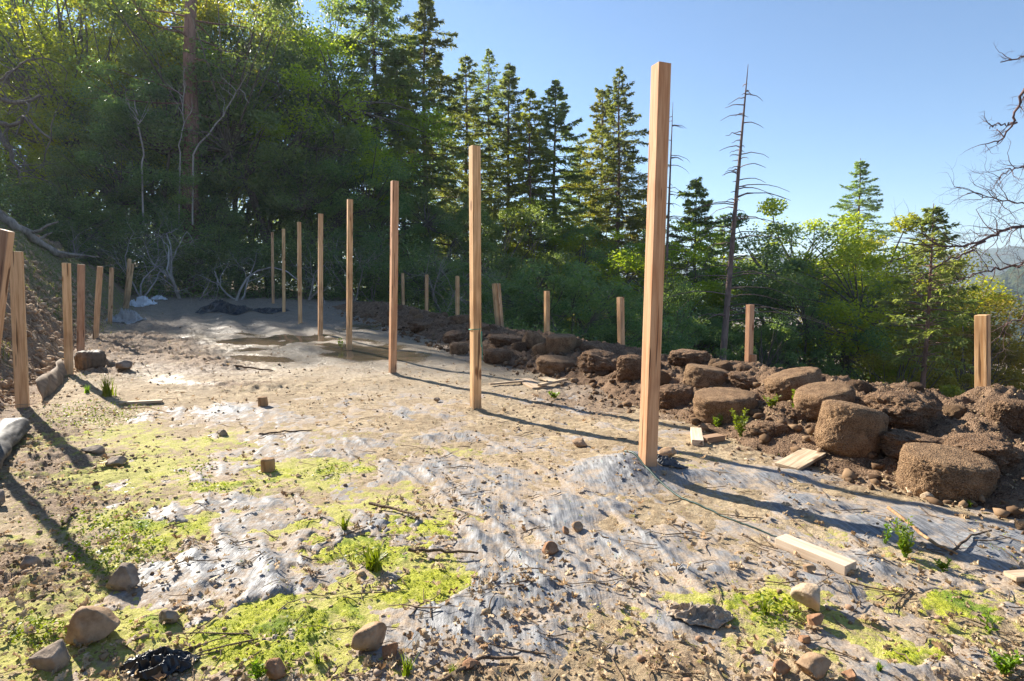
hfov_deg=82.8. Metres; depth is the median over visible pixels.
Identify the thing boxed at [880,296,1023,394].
broadleaf tree
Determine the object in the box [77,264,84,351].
retaining board
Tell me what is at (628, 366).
root ball
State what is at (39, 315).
dirt bank
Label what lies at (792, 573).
stone
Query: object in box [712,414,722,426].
leafy weed
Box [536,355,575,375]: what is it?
root ball
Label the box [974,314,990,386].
short post
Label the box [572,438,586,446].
stone
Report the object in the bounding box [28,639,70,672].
stone
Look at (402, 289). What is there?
short post
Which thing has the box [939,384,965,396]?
shrub
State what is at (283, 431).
stick
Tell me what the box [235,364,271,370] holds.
stick
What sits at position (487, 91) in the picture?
conifer tree
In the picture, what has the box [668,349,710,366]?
root ball
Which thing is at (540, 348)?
root ball
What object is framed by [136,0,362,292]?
broadleaf tree
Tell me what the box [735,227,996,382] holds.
broadleaf tree
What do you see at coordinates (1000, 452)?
root ball
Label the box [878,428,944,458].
root ball
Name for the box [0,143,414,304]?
wood
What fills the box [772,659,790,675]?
stone
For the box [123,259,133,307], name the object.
paired board
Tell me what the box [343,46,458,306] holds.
conifer tree
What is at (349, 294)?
timber post
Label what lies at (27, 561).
stone
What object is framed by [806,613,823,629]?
stone
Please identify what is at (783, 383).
root ball
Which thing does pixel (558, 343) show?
root ball
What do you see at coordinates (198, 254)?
shrub
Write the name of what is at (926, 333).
conifer tree
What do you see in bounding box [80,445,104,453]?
stone
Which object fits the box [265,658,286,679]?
stone
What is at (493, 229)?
broadleaf tree
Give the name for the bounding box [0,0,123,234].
broadleaf tree
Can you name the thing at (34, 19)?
broadleaf tree
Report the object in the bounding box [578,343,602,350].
root ball
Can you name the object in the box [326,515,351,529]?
grass tuft
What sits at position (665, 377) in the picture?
root clump
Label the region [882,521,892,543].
leafy weed
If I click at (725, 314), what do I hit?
dead snag
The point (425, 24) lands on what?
conifer tree
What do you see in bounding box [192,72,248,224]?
dead sapling
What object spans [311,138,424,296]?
broadleaf tree
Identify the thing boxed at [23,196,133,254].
shrub
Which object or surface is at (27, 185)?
shrub
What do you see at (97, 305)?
retaining board
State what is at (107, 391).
grass tuft
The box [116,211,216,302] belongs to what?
dead shrub
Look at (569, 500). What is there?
plastic sheet
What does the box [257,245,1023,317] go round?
hills
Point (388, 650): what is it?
stone
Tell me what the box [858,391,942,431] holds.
root ball
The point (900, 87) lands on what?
sky
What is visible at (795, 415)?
root ball
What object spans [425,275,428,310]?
short post
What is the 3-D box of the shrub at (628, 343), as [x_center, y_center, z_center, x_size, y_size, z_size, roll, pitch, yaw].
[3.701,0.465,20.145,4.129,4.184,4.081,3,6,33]
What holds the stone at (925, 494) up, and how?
on the ground at (362, 365)
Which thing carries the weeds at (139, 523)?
on the ground at (362, 365)
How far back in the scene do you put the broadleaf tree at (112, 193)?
26.52 m
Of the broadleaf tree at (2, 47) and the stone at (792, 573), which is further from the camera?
the broadleaf tree at (2, 47)
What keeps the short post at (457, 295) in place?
on the ground at (362, 365)
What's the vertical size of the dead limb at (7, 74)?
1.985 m
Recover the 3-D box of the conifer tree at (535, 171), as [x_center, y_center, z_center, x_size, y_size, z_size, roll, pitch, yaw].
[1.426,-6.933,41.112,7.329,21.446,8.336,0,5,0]
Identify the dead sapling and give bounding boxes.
[121,93,153,222]
[164,68,192,224]
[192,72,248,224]
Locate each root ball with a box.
[407,321,433,331]
[442,329,465,343]
[447,315,469,324]
[449,342,467,354]
[465,323,489,330]
[483,348,512,363]
[486,334,522,346]
[522,331,543,348]
[532,342,546,354]
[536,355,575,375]
[545,333,575,353]
[577,348,617,372]
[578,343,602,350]
[616,354,641,381]
[659,383,693,409]
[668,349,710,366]
[683,363,728,388]
[725,371,756,388]
[755,422,789,437]
[764,367,822,400]
[785,407,808,423]
[793,381,855,419]
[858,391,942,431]
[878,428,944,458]
[942,432,1023,475]
[985,398,1023,433]
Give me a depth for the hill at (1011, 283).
404.63 m
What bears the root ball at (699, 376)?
on the soil heap
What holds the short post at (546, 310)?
on the ground at (362, 365)
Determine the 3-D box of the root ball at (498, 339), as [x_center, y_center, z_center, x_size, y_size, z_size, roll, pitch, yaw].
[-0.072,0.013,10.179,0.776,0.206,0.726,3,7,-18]
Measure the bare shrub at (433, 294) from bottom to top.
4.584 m
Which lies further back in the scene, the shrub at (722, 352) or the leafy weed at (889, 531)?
the shrub at (722, 352)
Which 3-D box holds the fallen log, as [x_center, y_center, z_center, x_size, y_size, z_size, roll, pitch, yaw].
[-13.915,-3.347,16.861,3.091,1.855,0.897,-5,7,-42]
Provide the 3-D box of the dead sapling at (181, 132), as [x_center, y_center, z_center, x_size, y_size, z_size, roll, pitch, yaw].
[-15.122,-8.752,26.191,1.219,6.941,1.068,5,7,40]
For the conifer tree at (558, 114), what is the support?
on the ground at (362, 365)
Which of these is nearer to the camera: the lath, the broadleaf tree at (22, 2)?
the lath
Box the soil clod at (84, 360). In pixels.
[74,350,106,370]
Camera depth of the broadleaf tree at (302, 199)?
27.40 m
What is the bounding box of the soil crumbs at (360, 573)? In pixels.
[0,227,1023,680]
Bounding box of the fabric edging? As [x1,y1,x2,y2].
[35,359,66,402]
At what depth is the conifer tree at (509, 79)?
42.98 m
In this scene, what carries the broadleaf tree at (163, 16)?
on the ground at (362, 365)
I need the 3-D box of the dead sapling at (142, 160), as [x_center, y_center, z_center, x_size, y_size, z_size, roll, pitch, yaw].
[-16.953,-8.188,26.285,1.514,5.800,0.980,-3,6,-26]
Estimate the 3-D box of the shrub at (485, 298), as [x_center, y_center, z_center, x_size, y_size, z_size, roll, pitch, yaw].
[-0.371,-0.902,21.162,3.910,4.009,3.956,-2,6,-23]
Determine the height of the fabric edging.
0.298 m
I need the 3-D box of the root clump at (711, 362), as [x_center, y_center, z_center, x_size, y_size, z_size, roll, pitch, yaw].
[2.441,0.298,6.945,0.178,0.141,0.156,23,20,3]
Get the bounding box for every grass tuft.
[83,384,90,392]
[100,374,120,397]
[312,647,323,663]
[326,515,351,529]
[349,542,390,572]
[399,651,419,676]
[448,664,457,672]
[755,597,772,614]
[875,660,883,670]
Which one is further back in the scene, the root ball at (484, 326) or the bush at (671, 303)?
the bush at (671, 303)
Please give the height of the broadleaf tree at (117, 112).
13.510 m
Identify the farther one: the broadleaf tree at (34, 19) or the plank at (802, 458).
the broadleaf tree at (34, 19)
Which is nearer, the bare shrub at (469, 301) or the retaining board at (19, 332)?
the retaining board at (19, 332)
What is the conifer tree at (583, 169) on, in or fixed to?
on the ground at (362, 365)
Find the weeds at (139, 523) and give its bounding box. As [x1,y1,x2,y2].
[0,374,800,674]
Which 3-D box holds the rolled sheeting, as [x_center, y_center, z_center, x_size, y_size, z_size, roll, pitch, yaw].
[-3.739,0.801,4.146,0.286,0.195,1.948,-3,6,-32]
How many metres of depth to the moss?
2.31 m
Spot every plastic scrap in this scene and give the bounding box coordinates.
[130,296,157,306]
[150,295,167,299]
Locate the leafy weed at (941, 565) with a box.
[934,557,951,571]
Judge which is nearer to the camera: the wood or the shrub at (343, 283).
the shrub at (343, 283)
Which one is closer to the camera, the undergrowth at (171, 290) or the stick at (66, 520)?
the stick at (66, 520)
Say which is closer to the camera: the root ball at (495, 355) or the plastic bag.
the root ball at (495, 355)
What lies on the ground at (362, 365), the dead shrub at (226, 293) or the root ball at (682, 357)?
the dead shrub at (226, 293)
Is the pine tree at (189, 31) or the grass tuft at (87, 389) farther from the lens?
the pine tree at (189, 31)
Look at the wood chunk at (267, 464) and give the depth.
4.01 m
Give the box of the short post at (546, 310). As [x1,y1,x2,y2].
[544,291,549,332]
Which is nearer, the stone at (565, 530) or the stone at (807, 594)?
the stone at (807, 594)
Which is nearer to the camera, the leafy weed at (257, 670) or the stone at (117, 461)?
the leafy weed at (257, 670)
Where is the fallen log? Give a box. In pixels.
[0,210,101,257]
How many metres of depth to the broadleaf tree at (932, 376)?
26.84 m
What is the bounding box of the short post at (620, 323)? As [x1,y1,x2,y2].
[617,297,624,344]
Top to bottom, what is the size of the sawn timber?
0.046 m
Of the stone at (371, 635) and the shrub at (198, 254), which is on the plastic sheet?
the stone at (371, 635)
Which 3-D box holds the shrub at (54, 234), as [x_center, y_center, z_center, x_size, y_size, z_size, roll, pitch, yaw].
[-17.538,-3.392,25.948,4.880,3.752,4.938,-3,6,-30]
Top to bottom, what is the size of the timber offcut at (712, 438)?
0.046 m
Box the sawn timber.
[775,534,856,575]
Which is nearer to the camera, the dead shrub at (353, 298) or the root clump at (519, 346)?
the root clump at (519, 346)
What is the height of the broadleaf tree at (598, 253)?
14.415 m
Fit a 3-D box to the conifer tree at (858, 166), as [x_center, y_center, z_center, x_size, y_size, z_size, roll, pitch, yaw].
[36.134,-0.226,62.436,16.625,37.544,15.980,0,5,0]
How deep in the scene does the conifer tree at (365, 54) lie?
32.75 m
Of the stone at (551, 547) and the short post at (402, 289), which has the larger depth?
the short post at (402, 289)
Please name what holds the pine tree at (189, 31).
on the ground at (362, 365)
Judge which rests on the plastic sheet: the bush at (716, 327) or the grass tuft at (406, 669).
the grass tuft at (406, 669)
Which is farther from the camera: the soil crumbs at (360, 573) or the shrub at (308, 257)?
the shrub at (308, 257)
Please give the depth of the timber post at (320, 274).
12.59 m
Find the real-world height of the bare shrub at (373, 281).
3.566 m
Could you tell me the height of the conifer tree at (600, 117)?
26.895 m
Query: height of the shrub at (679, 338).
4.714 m
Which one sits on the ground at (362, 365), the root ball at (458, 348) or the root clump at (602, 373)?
the root clump at (602, 373)
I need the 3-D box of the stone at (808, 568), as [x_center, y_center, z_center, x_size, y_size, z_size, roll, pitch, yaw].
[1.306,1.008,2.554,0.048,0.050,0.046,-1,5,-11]
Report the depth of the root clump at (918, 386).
4.83 m
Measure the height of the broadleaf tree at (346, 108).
15.550 m
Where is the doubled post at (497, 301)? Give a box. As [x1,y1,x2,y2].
[492,283,503,326]
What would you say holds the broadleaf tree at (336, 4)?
on the ground at (362, 365)
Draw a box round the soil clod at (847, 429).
[814,399,888,457]
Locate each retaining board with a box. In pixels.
[0,229,14,350]
[9,251,29,407]
[62,263,73,374]
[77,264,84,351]
[93,266,102,339]
[108,268,113,323]
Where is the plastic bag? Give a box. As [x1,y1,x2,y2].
[105,308,146,323]
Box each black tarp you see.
[195,299,252,314]
[251,307,289,313]
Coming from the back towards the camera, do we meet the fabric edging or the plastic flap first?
the fabric edging
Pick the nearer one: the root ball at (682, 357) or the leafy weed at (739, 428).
the leafy weed at (739, 428)
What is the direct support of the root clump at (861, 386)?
on the soil heap
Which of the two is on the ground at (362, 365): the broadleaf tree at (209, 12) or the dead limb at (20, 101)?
the broadleaf tree at (209, 12)
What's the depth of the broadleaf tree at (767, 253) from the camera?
30.89 m
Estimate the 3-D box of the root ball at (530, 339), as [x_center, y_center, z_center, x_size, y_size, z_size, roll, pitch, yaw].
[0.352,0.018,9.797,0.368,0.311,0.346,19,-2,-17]
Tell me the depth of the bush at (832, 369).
29.06 m
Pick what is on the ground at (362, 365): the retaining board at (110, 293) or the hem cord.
the retaining board at (110, 293)
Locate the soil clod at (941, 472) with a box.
[895,442,1000,503]
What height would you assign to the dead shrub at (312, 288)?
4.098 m
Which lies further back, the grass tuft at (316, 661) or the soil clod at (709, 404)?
the soil clod at (709, 404)
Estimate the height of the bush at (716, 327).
9.607 m
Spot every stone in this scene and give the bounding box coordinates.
[0,489,4,506]
[19,555,41,568]
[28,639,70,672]
[64,606,120,644]
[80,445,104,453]
[105,456,127,466]
[105,562,139,590]
[115,360,131,369]
[158,609,179,623]
[217,429,227,435]
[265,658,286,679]
[351,621,386,651]
[382,642,397,660]
[462,657,479,668]
[542,541,558,555]
[562,526,568,534]
[571,521,582,531]
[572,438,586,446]
[658,447,676,457]
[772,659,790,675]
[789,571,796,577]
[790,583,819,611]
[796,652,831,679]
[798,635,810,643]
[802,564,815,573]
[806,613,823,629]
[842,668,856,680]
[920,492,933,498]
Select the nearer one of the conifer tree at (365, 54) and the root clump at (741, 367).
the root clump at (741, 367)
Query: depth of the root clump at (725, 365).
6.53 m
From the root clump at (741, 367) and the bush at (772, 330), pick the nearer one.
the root clump at (741, 367)
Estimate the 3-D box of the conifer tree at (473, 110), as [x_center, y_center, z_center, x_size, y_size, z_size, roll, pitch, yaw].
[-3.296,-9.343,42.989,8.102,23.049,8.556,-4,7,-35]
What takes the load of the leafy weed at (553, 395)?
on the ground at (362, 365)
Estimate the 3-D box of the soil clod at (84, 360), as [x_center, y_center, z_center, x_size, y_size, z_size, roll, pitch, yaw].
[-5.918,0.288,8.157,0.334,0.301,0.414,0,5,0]
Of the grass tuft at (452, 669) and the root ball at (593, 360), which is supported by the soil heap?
the root ball at (593, 360)
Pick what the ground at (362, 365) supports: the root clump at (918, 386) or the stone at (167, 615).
the stone at (167, 615)
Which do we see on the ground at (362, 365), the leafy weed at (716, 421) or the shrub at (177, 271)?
the shrub at (177, 271)
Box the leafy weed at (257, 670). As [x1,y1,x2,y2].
[247,656,267,680]
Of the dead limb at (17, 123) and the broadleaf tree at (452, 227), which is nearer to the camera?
the dead limb at (17, 123)
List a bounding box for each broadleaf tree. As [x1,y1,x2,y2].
[0,0,113,216]
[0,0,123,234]
[0,0,207,275]
[0,6,176,249]
[14,118,170,268]
[24,0,360,289]
[25,0,298,277]
[66,31,255,291]
[106,0,320,289]
[114,167,280,292]
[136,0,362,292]
[197,12,458,295]
[198,0,422,291]
[253,109,389,288]
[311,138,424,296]
[374,178,492,312]
[430,201,578,329]
[493,197,616,332]
[531,214,677,341]
[581,218,735,353]
[685,212,896,364]
[697,197,945,366]
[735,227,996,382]
[770,212,1023,382]
[802,235,991,388]
[849,316,974,396]
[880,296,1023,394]
[899,277,1023,386]
[906,294,1023,389]
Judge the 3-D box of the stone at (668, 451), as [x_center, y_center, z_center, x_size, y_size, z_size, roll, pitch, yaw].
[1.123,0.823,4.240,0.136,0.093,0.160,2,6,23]
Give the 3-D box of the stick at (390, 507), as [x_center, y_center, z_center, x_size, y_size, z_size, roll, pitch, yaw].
[-0.660,0.955,3.274,0.425,0.035,0.040,4,7,37]
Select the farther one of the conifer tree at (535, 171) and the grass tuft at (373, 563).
the conifer tree at (535, 171)
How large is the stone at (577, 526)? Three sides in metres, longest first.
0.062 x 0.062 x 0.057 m
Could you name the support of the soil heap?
on the ground at (362, 365)
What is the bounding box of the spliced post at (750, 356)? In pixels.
[745,305,756,362]
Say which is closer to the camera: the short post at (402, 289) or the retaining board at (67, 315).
the retaining board at (67, 315)
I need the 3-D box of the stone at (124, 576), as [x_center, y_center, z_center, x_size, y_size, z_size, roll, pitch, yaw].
[-1.641,1.012,2.472,0.128,0.121,0.102,8,1,2]
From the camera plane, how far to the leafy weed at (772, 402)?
4.97 m
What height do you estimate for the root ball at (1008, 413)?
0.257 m
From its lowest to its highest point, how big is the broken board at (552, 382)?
0.032 m
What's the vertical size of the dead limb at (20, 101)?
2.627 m
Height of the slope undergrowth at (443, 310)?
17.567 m
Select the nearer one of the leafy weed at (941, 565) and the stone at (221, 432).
the leafy weed at (941, 565)
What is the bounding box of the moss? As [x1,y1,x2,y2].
[22,366,1020,680]
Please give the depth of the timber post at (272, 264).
21.40 m
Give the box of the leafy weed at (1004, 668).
[985,648,1023,674]
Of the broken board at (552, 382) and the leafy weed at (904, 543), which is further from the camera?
the broken board at (552, 382)
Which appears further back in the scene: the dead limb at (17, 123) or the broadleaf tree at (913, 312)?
the broadleaf tree at (913, 312)
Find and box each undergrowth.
[0,151,542,331]
[423,297,709,353]
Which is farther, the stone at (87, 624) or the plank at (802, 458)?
the plank at (802, 458)
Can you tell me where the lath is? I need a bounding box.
[119,399,162,404]
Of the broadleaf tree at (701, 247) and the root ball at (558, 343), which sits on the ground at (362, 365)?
the broadleaf tree at (701, 247)
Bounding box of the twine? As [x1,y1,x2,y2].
[469,329,482,359]
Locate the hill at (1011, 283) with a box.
[940,264,1023,353]
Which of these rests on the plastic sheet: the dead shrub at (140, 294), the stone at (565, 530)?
the stone at (565, 530)
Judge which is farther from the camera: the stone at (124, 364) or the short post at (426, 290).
the short post at (426, 290)
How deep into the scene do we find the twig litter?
2.46 m
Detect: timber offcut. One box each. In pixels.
[690,427,703,445]
[703,433,724,442]
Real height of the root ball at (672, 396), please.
0.305 m
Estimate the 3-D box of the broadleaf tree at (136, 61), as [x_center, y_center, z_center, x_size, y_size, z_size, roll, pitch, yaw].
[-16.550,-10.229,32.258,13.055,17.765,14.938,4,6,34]
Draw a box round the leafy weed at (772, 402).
[762,394,780,407]
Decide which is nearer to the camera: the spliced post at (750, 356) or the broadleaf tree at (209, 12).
the spliced post at (750, 356)
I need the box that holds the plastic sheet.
[71,384,1023,680]
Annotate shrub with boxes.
[0,173,84,241]
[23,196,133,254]
[48,222,179,287]
[59,219,113,262]
[76,213,210,295]
[114,238,224,293]
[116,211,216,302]
[158,225,269,295]
[177,240,269,300]
[198,273,225,301]
[213,238,310,296]
[259,229,346,289]
[286,243,343,301]
[302,229,402,300]
[311,248,414,300]
[353,247,389,301]
[354,243,446,303]
[362,241,519,319]
[399,236,504,315]
[434,268,512,322]
[444,261,561,330]
[502,258,643,341]
[559,295,677,346]
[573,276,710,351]
[589,301,707,354]
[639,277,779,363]
[661,343,731,357]
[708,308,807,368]
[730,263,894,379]
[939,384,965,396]
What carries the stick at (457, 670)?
on the ground at (362, 365)
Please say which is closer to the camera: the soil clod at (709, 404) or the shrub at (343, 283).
the soil clod at (709, 404)
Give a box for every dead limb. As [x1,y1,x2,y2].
[0,48,67,103]
[0,66,56,124]
[0,94,73,180]
[0,132,65,201]
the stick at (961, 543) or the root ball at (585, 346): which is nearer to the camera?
the stick at (961, 543)
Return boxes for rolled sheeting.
[0,418,31,469]
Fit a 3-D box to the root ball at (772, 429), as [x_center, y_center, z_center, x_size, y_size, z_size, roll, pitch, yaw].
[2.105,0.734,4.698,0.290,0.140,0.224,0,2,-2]
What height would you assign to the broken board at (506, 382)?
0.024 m
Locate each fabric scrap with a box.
[119,646,200,679]
[657,454,687,467]
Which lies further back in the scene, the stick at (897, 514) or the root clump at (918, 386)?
the root clump at (918, 386)
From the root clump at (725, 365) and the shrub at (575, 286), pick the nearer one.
the root clump at (725, 365)
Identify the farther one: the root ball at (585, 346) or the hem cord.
the root ball at (585, 346)
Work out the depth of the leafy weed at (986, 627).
2.12 m
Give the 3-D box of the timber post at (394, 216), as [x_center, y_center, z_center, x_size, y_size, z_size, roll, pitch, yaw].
[-1.656,-0.706,8.108,0.096,2.980,0.096,-1,6,-31]
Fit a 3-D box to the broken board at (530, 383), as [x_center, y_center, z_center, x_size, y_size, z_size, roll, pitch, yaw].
[0.247,0.554,7.501,0.221,0.022,0.654,-2,6,-19]
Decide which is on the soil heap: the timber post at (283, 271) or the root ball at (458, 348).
the root ball at (458, 348)
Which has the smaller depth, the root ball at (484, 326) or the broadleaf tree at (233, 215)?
the root ball at (484, 326)
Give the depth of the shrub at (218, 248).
25.01 m
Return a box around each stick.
[61,509,76,525]
[122,407,169,412]
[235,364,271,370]
[259,429,311,434]
[368,502,419,519]
[408,548,477,553]
[435,655,518,680]
[887,506,957,554]
[949,529,991,555]
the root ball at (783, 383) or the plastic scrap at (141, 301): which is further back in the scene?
the plastic scrap at (141, 301)
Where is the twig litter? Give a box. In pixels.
[0,296,1023,680]
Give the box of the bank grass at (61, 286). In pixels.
[0,209,170,380]
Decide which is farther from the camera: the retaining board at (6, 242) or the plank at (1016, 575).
the retaining board at (6, 242)
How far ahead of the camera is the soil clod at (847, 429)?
4.08 m
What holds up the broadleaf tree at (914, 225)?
on the ground at (362, 365)
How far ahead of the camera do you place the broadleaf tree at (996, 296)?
37.59 m
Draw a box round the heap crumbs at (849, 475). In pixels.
[340,301,1023,534]
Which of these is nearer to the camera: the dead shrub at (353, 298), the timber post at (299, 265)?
the timber post at (299, 265)
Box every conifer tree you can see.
[294,0,465,298]
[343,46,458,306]
[364,0,496,306]
[411,101,463,311]
[430,54,521,307]
[461,48,527,245]
[462,63,547,282]
[487,89,579,333]
[502,79,609,339]
[556,150,613,321]
[560,89,645,339]
[568,66,669,339]
[623,187,670,331]
[666,177,744,359]
[700,214,754,354]
[799,158,899,380]
[870,203,991,388]
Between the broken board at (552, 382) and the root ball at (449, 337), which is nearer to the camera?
the broken board at (552, 382)
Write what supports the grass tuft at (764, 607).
on the ground at (362, 365)
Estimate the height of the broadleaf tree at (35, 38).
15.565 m
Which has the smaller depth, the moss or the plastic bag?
the moss
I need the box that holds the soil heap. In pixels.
[332,301,1023,519]
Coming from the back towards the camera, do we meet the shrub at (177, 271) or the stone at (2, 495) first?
the shrub at (177, 271)
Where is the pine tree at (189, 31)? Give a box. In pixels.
[82,0,270,293]
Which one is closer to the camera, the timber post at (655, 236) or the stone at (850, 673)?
the stone at (850, 673)
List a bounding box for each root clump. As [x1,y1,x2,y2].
[511,342,526,351]
[595,370,609,375]
[660,370,671,385]
[708,359,718,365]
[712,360,733,371]
[736,363,754,371]
[846,379,871,394]
[907,382,924,392]
[942,405,967,418]
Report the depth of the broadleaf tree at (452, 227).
31.96 m
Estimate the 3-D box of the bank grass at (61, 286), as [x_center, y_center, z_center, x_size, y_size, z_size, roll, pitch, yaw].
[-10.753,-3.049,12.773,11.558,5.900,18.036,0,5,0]
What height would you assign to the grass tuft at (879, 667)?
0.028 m
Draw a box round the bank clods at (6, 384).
[0,249,113,413]
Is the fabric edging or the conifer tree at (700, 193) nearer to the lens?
the fabric edging
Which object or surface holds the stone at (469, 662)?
on the ground at (362, 365)
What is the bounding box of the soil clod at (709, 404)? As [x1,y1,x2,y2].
[693,387,757,424]
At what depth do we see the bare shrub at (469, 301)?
22.40 m
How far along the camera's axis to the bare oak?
9.76 m
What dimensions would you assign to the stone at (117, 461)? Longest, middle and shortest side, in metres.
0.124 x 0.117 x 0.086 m
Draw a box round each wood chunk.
[257,396,267,406]
[260,457,274,472]
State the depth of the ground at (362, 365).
3.77 m
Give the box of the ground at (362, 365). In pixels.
[0,209,1023,680]
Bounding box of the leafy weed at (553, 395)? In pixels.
[548,391,559,397]
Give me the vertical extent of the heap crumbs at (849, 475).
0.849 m
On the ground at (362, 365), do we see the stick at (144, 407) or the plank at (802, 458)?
the stick at (144, 407)
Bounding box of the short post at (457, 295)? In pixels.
[455,276,459,314]
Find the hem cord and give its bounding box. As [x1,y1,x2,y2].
[624,450,776,536]
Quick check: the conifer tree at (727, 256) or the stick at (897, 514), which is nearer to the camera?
the stick at (897, 514)
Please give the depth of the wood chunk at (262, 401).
6.02 m
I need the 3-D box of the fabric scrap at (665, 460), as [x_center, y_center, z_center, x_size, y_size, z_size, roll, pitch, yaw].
[1.064,0.815,3.884,0.236,0.091,0.145,0,5,0]
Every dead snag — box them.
[641,107,704,338]
[663,68,843,359]
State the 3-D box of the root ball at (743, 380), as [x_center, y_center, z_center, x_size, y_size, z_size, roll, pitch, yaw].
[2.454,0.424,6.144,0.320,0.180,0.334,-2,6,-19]
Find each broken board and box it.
[489,380,524,384]
[515,378,547,388]
[538,377,556,380]
[538,378,566,385]
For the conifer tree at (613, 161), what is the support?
on the ground at (362, 365)
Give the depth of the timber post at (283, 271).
17.94 m
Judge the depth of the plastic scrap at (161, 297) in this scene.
22.56 m
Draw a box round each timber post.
[271,232,274,303]
[282,229,285,311]
[297,222,301,323]
[318,214,322,334]
[346,199,352,350]
[389,180,398,372]
[469,145,480,408]
[638,61,670,466]
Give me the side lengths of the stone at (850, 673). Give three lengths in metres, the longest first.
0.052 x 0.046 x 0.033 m
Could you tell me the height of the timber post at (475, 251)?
2.952 m
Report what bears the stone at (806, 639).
on the plastic sheet
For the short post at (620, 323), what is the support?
on the ground at (362, 365)
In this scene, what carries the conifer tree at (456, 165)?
on the ground at (362, 365)
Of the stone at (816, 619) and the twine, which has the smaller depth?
the stone at (816, 619)
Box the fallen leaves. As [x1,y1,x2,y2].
[0,308,1023,680]
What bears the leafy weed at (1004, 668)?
on the plastic sheet
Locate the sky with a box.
[1,0,1023,274]
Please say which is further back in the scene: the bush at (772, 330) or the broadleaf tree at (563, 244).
the broadleaf tree at (563, 244)
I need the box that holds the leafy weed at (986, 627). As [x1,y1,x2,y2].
[979,607,999,633]
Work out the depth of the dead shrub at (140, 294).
23.36 m
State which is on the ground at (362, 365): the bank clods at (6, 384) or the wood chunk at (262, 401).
the bank clods at (6, 384)
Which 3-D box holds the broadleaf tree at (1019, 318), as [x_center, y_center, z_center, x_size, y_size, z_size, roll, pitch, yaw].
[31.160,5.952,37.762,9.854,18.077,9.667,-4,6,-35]
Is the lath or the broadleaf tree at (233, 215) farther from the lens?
the broadleaf tree at (233, 215)
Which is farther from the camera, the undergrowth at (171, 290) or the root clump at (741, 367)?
the undergrowth at (171, 290)
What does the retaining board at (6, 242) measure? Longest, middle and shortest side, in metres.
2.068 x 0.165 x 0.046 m
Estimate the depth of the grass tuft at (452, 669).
1.90 m
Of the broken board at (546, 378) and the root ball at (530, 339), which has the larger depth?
the root ball at (530, 339)
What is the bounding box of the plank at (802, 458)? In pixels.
[775,448,825,469]
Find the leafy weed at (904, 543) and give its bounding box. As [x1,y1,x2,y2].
[890,516,916,557]
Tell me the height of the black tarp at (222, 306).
0.476 m
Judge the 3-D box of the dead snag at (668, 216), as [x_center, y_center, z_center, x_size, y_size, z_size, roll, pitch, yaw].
[9.221,-3.616,32.958,2.983,19.127,3.248,4,6,34]
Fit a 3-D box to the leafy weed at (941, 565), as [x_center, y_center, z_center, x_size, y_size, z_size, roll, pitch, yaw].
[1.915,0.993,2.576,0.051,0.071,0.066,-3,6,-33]
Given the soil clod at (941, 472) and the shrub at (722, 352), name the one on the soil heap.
the soil clod at (941, 472)
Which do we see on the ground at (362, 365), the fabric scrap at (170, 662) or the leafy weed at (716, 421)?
the fabric scrap at (170, 662)
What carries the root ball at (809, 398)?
on the soil heap
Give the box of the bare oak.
[870,41,1023,365]
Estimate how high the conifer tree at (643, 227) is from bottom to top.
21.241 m
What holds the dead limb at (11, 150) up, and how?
attached to the dead limb at (17, 123)
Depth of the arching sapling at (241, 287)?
22.35 m
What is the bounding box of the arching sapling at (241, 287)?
[235,267,297,300]
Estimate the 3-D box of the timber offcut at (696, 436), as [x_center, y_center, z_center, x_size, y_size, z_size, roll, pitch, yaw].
[1.532,0.792,4.813,0.092,0.047,0.462,1,4,16]
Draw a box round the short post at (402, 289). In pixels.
[401,273,404,304]
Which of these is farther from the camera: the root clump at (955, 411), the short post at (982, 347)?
the short post at (982, 347)
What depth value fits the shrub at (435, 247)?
26.17 m
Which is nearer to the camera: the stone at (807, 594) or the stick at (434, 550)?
the stone at (807, 594)
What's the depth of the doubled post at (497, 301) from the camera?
13.94 m
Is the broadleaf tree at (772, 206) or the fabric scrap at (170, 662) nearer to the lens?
the fabric scrap at (170, 662)
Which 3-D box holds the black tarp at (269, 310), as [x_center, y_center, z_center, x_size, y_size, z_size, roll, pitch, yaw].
[-7.681,-0.965,18.461,1.290,0.188,0.806,0,5,0]
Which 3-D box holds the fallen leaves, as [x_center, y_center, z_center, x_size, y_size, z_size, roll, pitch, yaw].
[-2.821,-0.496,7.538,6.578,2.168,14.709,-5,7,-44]
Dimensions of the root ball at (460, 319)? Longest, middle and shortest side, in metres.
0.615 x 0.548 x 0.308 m
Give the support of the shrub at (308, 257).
on the ground at (362, 365)
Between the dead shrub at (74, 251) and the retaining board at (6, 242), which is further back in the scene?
the dead shrub at (74, 251)
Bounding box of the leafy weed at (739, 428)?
[729,408,748,435]
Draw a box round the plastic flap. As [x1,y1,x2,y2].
[666,601,734,628]
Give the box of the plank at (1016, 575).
[1003,569,1023,581]
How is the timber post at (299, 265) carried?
on the ground at (362, 365)
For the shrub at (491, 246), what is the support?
on the ground at (362, 365)
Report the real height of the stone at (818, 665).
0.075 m

